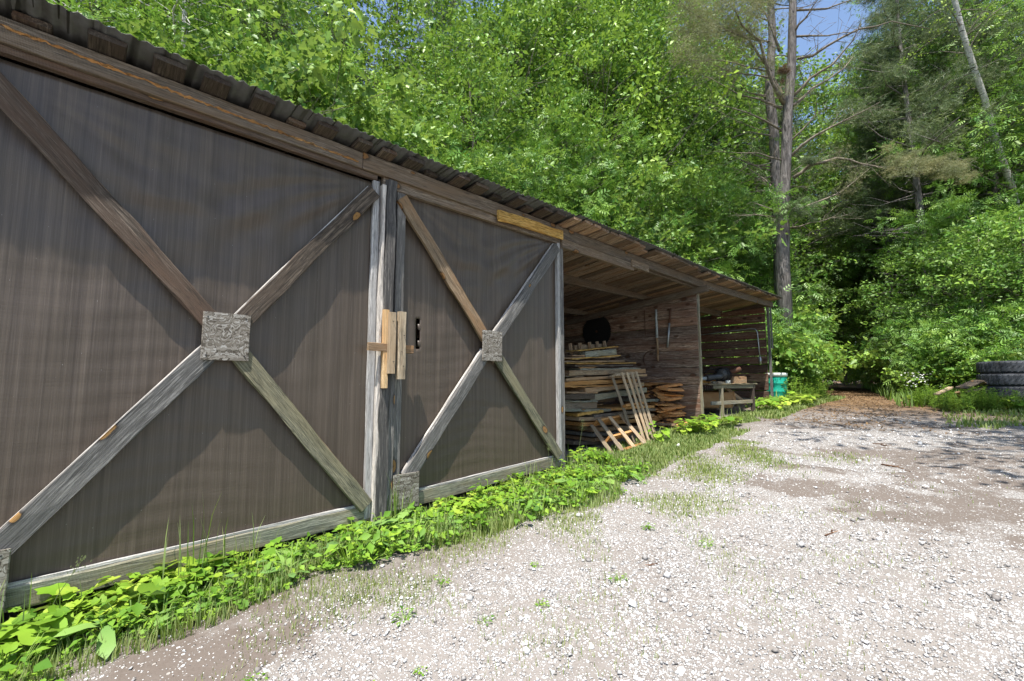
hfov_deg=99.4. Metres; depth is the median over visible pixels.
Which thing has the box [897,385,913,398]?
stemmed weed
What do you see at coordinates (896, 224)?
broadleaf tree
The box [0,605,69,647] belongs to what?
broad leaved weed
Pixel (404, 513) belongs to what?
dandelion plant
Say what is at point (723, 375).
axle assembly
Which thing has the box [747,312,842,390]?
bush
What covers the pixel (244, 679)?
weed
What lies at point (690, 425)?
broad leaved weed
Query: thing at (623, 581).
rock
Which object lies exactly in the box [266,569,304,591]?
clover patch
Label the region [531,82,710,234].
broadleaf tree
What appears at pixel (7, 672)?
clover patch
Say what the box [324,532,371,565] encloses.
weed
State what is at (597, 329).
saw blade
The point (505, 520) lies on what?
grass
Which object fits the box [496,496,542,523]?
weed
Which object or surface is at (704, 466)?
sparse grass
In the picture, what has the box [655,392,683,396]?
slab
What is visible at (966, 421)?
forest edge grass
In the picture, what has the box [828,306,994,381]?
bush
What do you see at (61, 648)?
clover patch
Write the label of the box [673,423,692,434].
broad leaved weed
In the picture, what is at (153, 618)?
weed
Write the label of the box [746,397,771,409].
broad leaved weed
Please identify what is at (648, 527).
weed
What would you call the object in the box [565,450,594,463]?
broad leaved weed
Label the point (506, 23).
broadleaf tree
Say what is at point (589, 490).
weed
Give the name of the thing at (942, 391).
broken board
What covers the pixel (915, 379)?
wild flowers
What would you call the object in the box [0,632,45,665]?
broad leaved weed
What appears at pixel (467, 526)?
clover patch
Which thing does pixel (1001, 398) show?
broad leaved weed
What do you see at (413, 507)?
weed
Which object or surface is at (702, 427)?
broad leaved weed
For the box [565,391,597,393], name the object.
plank
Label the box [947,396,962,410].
stemmed weed
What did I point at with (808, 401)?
broad leaved weed
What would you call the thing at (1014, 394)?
stemmed weed
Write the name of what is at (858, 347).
understory tree
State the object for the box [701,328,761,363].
conduit pipe
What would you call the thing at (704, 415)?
broad leaved weed
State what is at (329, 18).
broadleaf tree
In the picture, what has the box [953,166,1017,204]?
broadleaf tree
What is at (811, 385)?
stemmed weed
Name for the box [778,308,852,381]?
bush
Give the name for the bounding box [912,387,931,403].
stemmed weed
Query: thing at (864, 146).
broadleaf tree
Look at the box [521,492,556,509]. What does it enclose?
dandelion plant
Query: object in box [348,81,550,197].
ash tree
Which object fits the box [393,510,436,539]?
weed
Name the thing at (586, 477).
broad leaved weed
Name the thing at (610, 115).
broadleaf tree
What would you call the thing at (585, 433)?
plank
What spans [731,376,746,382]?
wood block
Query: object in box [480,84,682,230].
ash tree
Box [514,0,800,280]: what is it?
broadleaf tree
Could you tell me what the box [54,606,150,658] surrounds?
dandelion plant
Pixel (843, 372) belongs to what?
bush
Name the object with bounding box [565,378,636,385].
plank
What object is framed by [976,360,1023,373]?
truck tyre
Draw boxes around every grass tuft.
[0,575,95,625]
[162,492,224,579]
[213,516,277,577]
[387,472,413,518]
[525,460,539,483]
[526,448,587,477]
[561,442,615,466]
[721,409,756,420]
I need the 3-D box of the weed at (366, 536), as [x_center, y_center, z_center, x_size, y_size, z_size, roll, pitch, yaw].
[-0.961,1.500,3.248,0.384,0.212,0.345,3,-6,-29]
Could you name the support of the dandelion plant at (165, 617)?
on the ground at (952, 513)
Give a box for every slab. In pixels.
[644,382,670,385]
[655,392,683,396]
[655,403,675,405]
[657,410,681,415]
[660,387,683,390]
[660,396,682,400]
[661,405,685,410]
[662,383,682,387]
[664,414,684,417]
[665,411,685,413]
[666,418,683,422]
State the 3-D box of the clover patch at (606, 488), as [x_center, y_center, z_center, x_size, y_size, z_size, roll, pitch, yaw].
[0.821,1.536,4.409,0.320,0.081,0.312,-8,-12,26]
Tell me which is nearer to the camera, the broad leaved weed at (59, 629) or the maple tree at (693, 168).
the broad leaved weed at (59, 629)
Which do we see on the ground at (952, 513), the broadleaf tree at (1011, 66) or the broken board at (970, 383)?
the broadleaf tree at (1011, 66)
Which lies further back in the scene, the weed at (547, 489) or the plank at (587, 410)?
the plank at (587, 410)
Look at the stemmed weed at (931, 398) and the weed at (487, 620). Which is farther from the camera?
the stemmed weed at (931, 398)
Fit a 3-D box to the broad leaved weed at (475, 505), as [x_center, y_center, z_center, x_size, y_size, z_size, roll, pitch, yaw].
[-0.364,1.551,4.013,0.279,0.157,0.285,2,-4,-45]
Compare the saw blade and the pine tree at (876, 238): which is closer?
the saw blade
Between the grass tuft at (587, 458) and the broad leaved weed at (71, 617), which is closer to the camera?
the broad leaved weed at (71, 617)
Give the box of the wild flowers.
[901,371,940,386]
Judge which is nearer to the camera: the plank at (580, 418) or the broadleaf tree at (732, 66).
the plank at (580, 418)
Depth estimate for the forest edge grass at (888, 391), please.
13.23 m
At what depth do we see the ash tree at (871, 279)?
23.96 m
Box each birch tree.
[53,0,364,81]
[905,0,1023,218]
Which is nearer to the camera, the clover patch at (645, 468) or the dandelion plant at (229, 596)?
the dandelion plant at (229, 596)
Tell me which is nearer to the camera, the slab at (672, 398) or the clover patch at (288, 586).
the clover patch at (288, 586)
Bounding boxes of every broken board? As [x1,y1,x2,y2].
[934,387,952,394]
[955,379,984,388]
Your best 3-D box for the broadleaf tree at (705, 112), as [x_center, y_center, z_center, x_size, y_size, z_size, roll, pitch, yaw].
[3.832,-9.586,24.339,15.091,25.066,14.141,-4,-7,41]
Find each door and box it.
[0,59,379,613]
[392,192,561,510]
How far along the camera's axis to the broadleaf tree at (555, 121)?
17.70 m
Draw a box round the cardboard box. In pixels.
[698,390,735,407]
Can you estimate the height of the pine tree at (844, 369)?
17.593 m
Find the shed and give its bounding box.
[0,0,782,613]
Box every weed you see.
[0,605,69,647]
[0,608,37,647]
[0,624,21,657]
[0,624,53,662]
[0,626,58,680]
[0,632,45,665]
[0,643,46,677]
[0,663,18,676]
[4,601,72,628]
[33,590,116,611]
[34,580,131,616]
[39,606,99,641]
[43,590,94,615]
[47,588,123,626]
[64,587,116,624]
[68,608,141,652]
[71,596,128,643]
[88,561,178,605]
[89,599,157,632]
[96,587,170,629]
[99,588,165,625]
[115,569,181,604]
[116,581,201,628]
[126,567,185,603]
[127,575,175,608]
[130,556,206,599]
[136,609,193,633]
[147,575,208,605]
[148,554,231,585]
[154,567,236,610]
[161,555,230,580]
[169,567,219,599]
[182,589,227,619]
[188,550,241,587]
[224,569,272,588]
[225,547,276,572]
[228,559,267,587]
[238,555,258,574]
[241,672,267,680]
[252,536,288,560]
[263,538,322,575]
[263,548,301,566]
[278,541,304,552]
[281,544,313,559]
[288,531,323,553]
[314,533,342,541]
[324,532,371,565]
[327,521,377,543]
[333,524,352,537]
[340,517,377,535]
[343,531,388,559]
[345,511,397,541]
[357,523,409,560]
[370,512,402,528]
[375,535,405,556]
[380,517,411,540]
[391,604,416,626]
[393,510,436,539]
[397,519,429,542]
[400,501,425,518]
[407,505,434,518]
[413,665,426,675]
[414,507,463,541]
[423,501,449,517]
[432,497,461,510]
[433,495,458,506]
[433,574,451,584]
[446,497,473,513]
[451,506,470,517]
[460,514,479,527]
[461,498,482,512]
[465,511,496,530]
[468,478,507,496]
[470,495,511,521]
[471,487,497,499]
[476,484,500,495]
[478,615,493,625]
[484,497,517,511]
[488,494,516,504]
[491,479,511,491]
[493,491,515,502]
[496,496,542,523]
[501,490,538,511]
[503,475,544,496]
[503,493,528,503]
[506,472,527,486]
[510,471,542,488]
[511,482,543,497]
[517,487,538,496]
[522,489,565,513]
[527,473,557,487]
[534,468,557,479]
[534,483,568,496]
[535,598,549,610]
[536,485,568,507]
[540,468,568,484]
[549,478,570,488]
[549,482,574,494]
[553,472,574,479]
[554,468,583,475]
[559,459,588,471]
[560,479,597,501]
[562,462,592,470]
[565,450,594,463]
[572,470,596,479]
[573,472,605,493]
[575,456,593,465]
[575,464,610,478]
[576,446,597,459]
[584,448,608,463]
[586,452,609,460]
[593,462,606,470]
[596,448,614,465]
[602,451,626,465]
[605,465,639,481]
[606,467,628,480]
[608,572,627,582]
[627,457,651,468]
[639,421,669,440]
[641,522,654,529]
[673,418,702,432]
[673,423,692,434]
[682,419,702,429]
[685,419,716,433]
[691,416,715,421]
[694,420,718,430]
[698,414,718,421]
[698,537,715,547]
[706,413,733,425]
[723,415,742,424]
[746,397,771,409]
[755,396,778,407]
[764,399,790,409]
[781,379,798,395]
[782,395,808,404]
[787,391,815,402]
[789,376,814,394]
[791,379,808,393]
[791,395,808,404]
[799,385,810,394]
[799,399,813,404]
[803,394,821,400]
[804,377,819,396]
[812,378,829,396]
[813,380,831,397]
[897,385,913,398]
[912,385,931,405]
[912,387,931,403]
[927,385,948,408]
[928,394,940,407]
[929,389,938,409]
[932,391,951,411]
[936,389,952,408]
[937,390,948,408]
[944,398,974,409]
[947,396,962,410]
[954,392,973,410]
[956,390,976,409]
[967,388,986,407]
[969,386,986,407]
[972,390,987,408]
[978,396,996,411]
[981,388,1005,412]
[983,397,1014,408]
[985,388,1011,408]
[985,395,999,410]
[986,389,1006,411]
[1001,397,1023,409]
[1004,389,1023,411]
[1004,391,1023,409]
[1013,390,1023,411]
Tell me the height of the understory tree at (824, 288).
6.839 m
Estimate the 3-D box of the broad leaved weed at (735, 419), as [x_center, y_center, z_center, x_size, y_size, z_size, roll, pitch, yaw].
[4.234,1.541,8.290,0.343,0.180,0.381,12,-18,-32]
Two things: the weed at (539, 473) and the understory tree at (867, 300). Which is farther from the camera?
the understory tree at (867, 300)
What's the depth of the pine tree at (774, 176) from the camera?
16.88 m
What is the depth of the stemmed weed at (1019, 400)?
9.03 m
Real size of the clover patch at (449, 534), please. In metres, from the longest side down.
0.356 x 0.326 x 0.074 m
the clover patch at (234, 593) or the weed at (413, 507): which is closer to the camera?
the clover patch at (234, 593)
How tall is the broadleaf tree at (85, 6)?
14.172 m
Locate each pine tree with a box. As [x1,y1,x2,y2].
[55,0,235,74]
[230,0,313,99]
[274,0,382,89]
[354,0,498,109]
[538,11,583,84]
[659,0,984,391]
[701,42,793,255]
[703,0,838,322]
[735,52,870,335]
[799,203,846,338]
[807,43,971,387]
[808,0,1023,329]
[814,0,1023,340]
[821,78,914,383]
[828,259,863,385]
[860,128,913,303]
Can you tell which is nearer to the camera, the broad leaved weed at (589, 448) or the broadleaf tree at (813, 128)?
the broad leaved weed at (589, 448)
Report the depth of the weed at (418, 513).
3.93 m
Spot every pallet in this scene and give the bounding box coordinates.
[590,414,645,451]
[610,372,655,444]
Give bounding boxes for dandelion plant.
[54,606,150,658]
[152,597,213,632]
[153,596,202,625]
[211,587,243,611]
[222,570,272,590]
[246,560,281,573]
[261,549,310,589]
[293,547,325,557]
[326,539,346,556]
[333,518,396,536]
[335,535,393,548]
[378,508,413,528]
[433,515,466,530]
[510,499,541,507]
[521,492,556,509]
[554,475,580,481]
[574,478,592,488]
[597,474,614,483]
[608,468,641,480]
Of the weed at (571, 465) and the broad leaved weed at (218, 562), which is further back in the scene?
the weed at (571, 465)
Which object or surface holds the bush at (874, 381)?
on the ground at (952, 513)
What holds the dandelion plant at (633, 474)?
on the ground at (952, 513)
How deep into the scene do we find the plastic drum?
13.30 m
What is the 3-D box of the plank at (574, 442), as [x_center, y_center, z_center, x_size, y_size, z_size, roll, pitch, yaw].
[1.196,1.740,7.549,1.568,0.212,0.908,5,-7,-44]
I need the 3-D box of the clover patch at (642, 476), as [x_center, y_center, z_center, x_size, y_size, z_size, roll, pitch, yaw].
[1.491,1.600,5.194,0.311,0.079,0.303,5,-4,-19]
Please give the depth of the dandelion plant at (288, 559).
2.91 m
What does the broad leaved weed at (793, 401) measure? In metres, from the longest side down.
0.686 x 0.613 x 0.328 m
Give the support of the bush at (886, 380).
on the ground at (952, 513)
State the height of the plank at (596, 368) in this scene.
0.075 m
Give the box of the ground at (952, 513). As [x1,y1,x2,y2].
[0,381,1023,680]
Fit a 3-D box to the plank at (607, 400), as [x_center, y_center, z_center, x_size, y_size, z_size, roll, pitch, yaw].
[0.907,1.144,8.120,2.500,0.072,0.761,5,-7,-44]
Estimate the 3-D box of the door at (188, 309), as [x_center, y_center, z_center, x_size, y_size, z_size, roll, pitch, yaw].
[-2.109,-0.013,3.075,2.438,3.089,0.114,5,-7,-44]
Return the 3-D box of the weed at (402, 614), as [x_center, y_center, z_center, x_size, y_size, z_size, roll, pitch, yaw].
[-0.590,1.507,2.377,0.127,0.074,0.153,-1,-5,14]
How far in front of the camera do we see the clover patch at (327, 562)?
3.07 m
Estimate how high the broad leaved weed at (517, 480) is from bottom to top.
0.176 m
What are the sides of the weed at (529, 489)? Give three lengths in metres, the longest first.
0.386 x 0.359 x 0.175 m
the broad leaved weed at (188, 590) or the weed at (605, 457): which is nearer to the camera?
the broad leaved weed at (188, 590)
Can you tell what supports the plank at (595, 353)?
on the plank at (592, 357)
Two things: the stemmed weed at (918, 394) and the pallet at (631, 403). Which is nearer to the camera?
the pallet at (631, 403)
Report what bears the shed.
on the ground at (952, 513)
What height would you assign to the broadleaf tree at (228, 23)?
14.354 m
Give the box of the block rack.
[568,341,606,353]
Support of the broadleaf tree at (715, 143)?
on the ground at (952, 513)
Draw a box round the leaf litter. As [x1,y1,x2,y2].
[764,388,990,437]
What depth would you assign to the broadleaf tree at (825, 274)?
28.88 m
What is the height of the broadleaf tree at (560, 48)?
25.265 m
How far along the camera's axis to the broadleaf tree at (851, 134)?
22.17 m
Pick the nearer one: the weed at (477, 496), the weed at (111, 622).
the weed at (111, 622)
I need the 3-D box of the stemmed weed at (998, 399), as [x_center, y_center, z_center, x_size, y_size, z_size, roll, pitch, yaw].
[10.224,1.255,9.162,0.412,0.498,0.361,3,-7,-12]
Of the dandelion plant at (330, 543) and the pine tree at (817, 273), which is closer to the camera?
the dandelion plant at (330, 543)
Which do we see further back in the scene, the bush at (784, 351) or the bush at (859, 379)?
the bush at (859, 379)
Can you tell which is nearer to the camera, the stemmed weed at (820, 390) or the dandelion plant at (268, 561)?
the dandelion plant at (268, 561)
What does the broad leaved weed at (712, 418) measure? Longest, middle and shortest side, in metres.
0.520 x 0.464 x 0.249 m
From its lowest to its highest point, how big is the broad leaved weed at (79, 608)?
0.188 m
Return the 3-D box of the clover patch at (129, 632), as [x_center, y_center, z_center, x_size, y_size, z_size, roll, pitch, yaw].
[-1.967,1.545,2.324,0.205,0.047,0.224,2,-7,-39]
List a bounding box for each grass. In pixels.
[0,405,791,680]
[10,436,1007,680]
[53,555,91,603]
[575,423,749,473]
[706,383,1002,407]
[744,395,1023,429]
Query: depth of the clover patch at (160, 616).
2.39 m
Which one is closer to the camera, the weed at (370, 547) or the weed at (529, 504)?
the weed at (370, 547)
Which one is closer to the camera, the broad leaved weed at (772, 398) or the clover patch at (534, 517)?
the clover patch at (534, 517)
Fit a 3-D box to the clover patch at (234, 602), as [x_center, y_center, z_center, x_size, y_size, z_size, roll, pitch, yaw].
[-1.753,1.529,2.495,0.313,0.071,0.342,5,-5,3]
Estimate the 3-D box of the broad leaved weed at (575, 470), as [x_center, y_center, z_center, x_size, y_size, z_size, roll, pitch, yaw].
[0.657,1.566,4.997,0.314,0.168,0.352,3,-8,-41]
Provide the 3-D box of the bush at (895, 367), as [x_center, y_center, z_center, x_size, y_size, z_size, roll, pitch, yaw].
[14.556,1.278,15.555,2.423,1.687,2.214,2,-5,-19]
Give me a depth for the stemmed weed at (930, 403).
9.65 m
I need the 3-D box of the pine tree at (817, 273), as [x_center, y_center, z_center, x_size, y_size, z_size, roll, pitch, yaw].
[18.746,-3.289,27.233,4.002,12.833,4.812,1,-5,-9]
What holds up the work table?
on the ground at (952, 513)
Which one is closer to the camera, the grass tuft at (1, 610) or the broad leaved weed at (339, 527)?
the grass tuft at (1, 610)
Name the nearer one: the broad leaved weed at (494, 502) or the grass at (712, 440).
the broad leaved weed at (494, 502)
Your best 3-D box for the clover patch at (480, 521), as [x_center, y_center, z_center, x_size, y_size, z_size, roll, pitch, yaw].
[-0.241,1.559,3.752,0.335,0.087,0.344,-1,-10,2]
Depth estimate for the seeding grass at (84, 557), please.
2.42 m
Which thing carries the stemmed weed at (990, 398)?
on the ground at (952, 513)
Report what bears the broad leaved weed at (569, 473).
on the ground at (952, 513)
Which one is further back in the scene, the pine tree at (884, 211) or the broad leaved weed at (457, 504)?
the pine tree at (884, 211)
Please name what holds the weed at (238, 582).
on the ground at (952, 513)
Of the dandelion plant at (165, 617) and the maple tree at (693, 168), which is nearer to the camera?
the dandelion plant at (165, 617)
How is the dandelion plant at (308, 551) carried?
on the ground at (952, 513)
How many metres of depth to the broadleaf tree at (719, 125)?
21.06 m
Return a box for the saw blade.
[583,317,610,343]
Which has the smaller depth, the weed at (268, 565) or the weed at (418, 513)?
the weed at (268, 565)
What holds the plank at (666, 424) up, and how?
on the plank at (624, 427)
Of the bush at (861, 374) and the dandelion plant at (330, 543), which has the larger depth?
the bush at (861, 374)
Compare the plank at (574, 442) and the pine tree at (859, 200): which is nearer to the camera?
the plank at (574, 442)
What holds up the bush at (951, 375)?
on the ground at (952, 513)
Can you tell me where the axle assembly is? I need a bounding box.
[703,367,740,383]
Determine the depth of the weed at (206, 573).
2.85 m
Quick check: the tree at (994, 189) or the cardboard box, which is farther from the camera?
the tree at (994, 189)
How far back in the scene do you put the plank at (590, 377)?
7.22 m
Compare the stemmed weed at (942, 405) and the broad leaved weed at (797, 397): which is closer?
the stemmed weed at (942, 405)
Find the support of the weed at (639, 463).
on the ground at (952, 513)
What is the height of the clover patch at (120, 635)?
0.059 m
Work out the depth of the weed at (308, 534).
3.28 m
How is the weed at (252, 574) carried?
on the ground at (952, 513)
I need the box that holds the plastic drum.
[767,373,787,397]
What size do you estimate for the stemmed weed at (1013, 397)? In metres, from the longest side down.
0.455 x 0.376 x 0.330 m
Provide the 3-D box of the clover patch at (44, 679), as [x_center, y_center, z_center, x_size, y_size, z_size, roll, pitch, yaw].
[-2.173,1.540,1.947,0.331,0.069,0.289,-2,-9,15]
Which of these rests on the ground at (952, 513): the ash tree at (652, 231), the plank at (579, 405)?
the ash tree at (652, 231)
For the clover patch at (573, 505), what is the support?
on the ground at (952, 513)
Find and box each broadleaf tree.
[47,0,163,27]
[64,0,164,19]
[76,0,386,133]
[92,0,414,77]
[118,0,429,125]
[216,0,546,152]
[335,5,589,215]
[348,54,468,147]
[364,2,623,215]
[391,0,643,196]
[391,0,678,201]
[410,0,660,137]
[469,0,726,197]
[474,0,638,135]
[487,0,779,254]
[512,9,728,245]
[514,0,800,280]
[531,0,742,211]
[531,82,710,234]
[599,1,827,204]
[602,0,860,248]
[605,48,828,297]
[651,63,765,226]
[702,60,871,314]
[705,154,827,304]
[708,37,945,302]
[764,137,850,335]
[772,0,1023,360]
[794,11,1023,329]
[802,65,921,373]
[803,71,913,347]
[804,0,1023,317]
[823,0,1023,264]
[823,130,869,348]
[842,103,1023,321]
[854,0,1023,307]
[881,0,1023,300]
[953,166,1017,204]
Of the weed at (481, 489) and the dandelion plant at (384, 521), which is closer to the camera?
the dandelion plant at (384, 521)
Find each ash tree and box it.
[46,0,171,50]
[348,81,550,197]
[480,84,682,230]
[498,137,596,336]
[535,157,712,359]
[626,153,824,329]
[680,158,808,282]
[688,187,840,304]
[841,242,940,335]
[864,160,1023,333]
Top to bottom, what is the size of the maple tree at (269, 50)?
9.553 m
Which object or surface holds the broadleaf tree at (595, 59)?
on the ground at (952, 513)
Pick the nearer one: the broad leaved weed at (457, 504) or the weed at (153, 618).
the weed at (153, 618)
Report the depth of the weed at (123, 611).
2.43 m
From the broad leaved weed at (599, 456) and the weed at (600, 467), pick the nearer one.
the weed at (600, 467)
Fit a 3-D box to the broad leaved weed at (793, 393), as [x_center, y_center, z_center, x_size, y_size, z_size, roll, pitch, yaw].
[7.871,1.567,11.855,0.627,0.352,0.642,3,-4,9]
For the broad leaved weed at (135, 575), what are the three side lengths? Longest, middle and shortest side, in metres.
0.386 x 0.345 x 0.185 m
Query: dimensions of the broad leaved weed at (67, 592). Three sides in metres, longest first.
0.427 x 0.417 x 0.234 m
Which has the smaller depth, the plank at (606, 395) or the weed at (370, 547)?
the weed at (370, 547)
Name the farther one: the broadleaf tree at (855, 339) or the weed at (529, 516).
the broadleaf tree at (855, 339)
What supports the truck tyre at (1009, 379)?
on the truck tyre at (1020, 389)
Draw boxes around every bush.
[700,284,801,390]
[701,318,853,390]
[703,309,843,390]
[705,323,846,390]
[718,337,861,384]
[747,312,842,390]
[748,301,880,373]
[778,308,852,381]
[791,342,841,388]
[812,377,837,388]
[824,350,858,382]
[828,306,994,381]
[844,361,887,384]
[845,367,875,385]
[846,360,862,384]
[850,303,1021,392]
[850,363,873,382]
[868,378,885,386]
[878,363,903,388]
[880,338,969,393]
[881,295,1023,388]
[881,326,1023,393]
[882,314,1023,391]
[884,365,932,391]
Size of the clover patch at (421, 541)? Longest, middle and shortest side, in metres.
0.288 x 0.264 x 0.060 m
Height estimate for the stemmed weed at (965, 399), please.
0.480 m
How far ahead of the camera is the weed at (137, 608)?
2.34 m
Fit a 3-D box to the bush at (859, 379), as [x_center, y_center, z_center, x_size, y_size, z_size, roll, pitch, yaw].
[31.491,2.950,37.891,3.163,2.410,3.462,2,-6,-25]
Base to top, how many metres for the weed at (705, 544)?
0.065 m
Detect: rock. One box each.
[521,640,530,645]
[616,579,625,584]
[677,666,685,675]
[964,613,975,619]
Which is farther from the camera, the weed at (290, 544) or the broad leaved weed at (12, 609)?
the weed at (290, 544)
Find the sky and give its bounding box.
[77,0,1023,194]
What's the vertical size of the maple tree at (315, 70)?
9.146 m
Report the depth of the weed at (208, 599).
2.48 m
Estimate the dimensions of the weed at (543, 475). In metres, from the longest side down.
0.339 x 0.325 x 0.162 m
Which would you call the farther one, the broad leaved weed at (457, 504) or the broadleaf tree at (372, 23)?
the broadleaf tree at (372, 23)
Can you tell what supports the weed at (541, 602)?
on the ground at (952, 513)
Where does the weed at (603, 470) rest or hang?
on the ground at (952, 513)
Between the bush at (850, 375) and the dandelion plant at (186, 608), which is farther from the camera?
the bush at (850, 375)
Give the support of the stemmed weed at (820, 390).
on the ground at (952, 513)
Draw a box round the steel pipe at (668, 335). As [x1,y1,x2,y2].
[666,308,670,346]
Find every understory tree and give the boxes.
[689,193,856,348]
[731,242,855,358]
[765,298,837,370]
[800,266,849,354]
[824,280,870,370]
[835,247,989,359]
[841,239,1020,381]
[854,214,1023,361]
[876,204,1023,345]
[886,188,1023,314]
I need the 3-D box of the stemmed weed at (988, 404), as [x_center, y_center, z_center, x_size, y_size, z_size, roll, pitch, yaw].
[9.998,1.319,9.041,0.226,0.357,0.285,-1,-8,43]
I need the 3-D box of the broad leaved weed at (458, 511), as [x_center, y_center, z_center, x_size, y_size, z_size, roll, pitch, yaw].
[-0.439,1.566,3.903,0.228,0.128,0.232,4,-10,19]
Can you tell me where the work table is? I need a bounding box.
[703,383,756,415]
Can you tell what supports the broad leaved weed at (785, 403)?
on the ground at (952, 513)
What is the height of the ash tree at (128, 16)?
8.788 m
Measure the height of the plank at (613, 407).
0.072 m
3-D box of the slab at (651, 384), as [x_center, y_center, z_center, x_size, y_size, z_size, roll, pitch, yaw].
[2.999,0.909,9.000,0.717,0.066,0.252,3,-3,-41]
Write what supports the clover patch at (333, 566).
on the ground at (952, 513)
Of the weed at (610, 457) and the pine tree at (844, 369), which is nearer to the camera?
the weed at (610, 457)
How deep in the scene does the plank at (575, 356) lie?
6.93 m
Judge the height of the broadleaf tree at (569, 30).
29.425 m
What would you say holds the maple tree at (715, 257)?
on the ground at (952, 513)
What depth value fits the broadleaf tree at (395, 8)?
18.28 m
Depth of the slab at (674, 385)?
8.73 m
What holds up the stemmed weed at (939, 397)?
on the ground at (952, 513)
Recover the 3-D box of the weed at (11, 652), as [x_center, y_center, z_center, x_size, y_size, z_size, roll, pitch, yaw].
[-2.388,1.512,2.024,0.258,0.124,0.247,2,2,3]
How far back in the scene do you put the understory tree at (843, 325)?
27.91 m
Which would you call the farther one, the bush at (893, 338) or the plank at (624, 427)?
the bush at (893, 338)
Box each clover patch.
[0,647,53,680]
[8,663,71,680]
[16,633,89,657]
[30,636,84,663]
[39,639,90,662]
[115,606,169,637]
[119,617,155,638]
[128,615,173,635]
[154,592,221,621]
[172,592,236,622]
[200,584,263,608]
[223,578,284,600]
[248,571,293,589]
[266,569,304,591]
[308,537,332,550]
[308,553,340,564]
[308,557,350,570]
[319,552,358,568]
[338,557,364,564]
[345,545,394,563]
[381,535,402,544]
[393,542,417,550]
[401,539,431,551]
[406,535,433,546]
[426,526,468,536]
[431,514,468,530]
[437,529,458,544]
[466,514,501,525]
[521,510,546,519]
[556,496,585,506]
[579,487,608,495]
[600,483,626,493]
[622,465,647,471]
[629,470,650,478]
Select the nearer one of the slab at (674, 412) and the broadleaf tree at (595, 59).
the slab at (674, 412)
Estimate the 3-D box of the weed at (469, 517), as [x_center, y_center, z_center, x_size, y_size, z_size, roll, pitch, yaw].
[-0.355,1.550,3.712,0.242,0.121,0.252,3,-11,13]
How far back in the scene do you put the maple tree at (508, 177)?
11.97 m
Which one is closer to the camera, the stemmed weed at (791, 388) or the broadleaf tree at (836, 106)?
the stemmed weed at (791, 388)
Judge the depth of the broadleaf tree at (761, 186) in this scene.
22.44 m
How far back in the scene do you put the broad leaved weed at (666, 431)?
7.19 m
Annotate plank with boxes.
[564,355,584,356]
[564,355,620,359]
[564,357,612,358]
[564,360,624,362]
[564,362,634,363]
[564,365,632,366]
[564,368,640,369]
[564,369,645,375]
[564,374,646,381]
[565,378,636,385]
[565,382,643,391]
[565,384,612,387]
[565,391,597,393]
[565,393,594,399]
[565,400,597,402]
[565,402,596,408]
[565,408,610,411]
[565,409,603,416]
[565,413,653,420]
[565,417,659,425]
[565,423,658,431]
[565,429,643,436]
[565,434,620,441]
[565,438,601,444]
[566,346,617,351]
[567,398,614,402]
[575,362,603,368]
[577,349,616,356]
[581,387,646,400]
[583,408,655,417]
[597,404,654,410]
[618,398,659,401]
[640,379,675,380]
[653,423,675,425]
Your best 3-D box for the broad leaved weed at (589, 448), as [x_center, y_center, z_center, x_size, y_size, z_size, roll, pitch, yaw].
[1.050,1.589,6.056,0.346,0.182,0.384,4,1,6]
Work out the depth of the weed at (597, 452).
5.81 m
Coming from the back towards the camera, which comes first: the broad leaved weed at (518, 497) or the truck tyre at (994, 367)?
the truck tyre at (994, 367)
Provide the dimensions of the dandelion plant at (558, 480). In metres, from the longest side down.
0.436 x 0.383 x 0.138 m
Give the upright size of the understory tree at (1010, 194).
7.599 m
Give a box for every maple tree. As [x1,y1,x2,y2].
[120,18,243,75]
[132,0,452,166]
[179,21,488,174]
[263,73,466,167]
[426,142,529,193]
[509,133,701,209]
[511,168,637,232]
[575,134,787,346]
[581,202,733,335]
[772,237,846,344]
[850,243,917,338]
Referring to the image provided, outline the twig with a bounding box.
[881,463,910,471]
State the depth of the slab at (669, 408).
8.60 m
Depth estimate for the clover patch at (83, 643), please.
2.16 m
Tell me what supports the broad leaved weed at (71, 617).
on the ground at (952, 513)
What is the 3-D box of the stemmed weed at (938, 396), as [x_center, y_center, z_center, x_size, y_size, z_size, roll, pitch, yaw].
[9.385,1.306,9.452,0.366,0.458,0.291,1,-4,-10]
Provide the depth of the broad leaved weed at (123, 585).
2.52 m
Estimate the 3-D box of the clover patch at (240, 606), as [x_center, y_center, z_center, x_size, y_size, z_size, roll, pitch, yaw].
[-1.662,1.527,2.575,0.314,0.079,0.330,-3,-6,27]
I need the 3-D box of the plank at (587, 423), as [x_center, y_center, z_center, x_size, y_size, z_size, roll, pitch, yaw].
[1.717,1.471,8.023,2.511,0.149,0.860,5,-7,-44]
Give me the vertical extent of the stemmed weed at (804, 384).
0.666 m
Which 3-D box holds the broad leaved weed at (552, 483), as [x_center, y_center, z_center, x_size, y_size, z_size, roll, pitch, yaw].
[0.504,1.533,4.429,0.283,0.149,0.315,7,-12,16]
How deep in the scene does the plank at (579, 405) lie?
6.88 m
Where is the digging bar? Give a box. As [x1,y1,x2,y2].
[655,309,658,360]
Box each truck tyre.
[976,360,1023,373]
[976,373,1023,385]
[978,386,1023,398]
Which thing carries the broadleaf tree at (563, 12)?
on the ground at (952, 513)
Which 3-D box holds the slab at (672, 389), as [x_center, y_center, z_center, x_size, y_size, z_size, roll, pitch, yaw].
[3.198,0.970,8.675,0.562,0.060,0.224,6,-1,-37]
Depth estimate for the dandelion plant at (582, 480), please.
4.66 m
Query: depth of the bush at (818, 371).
14.37 m

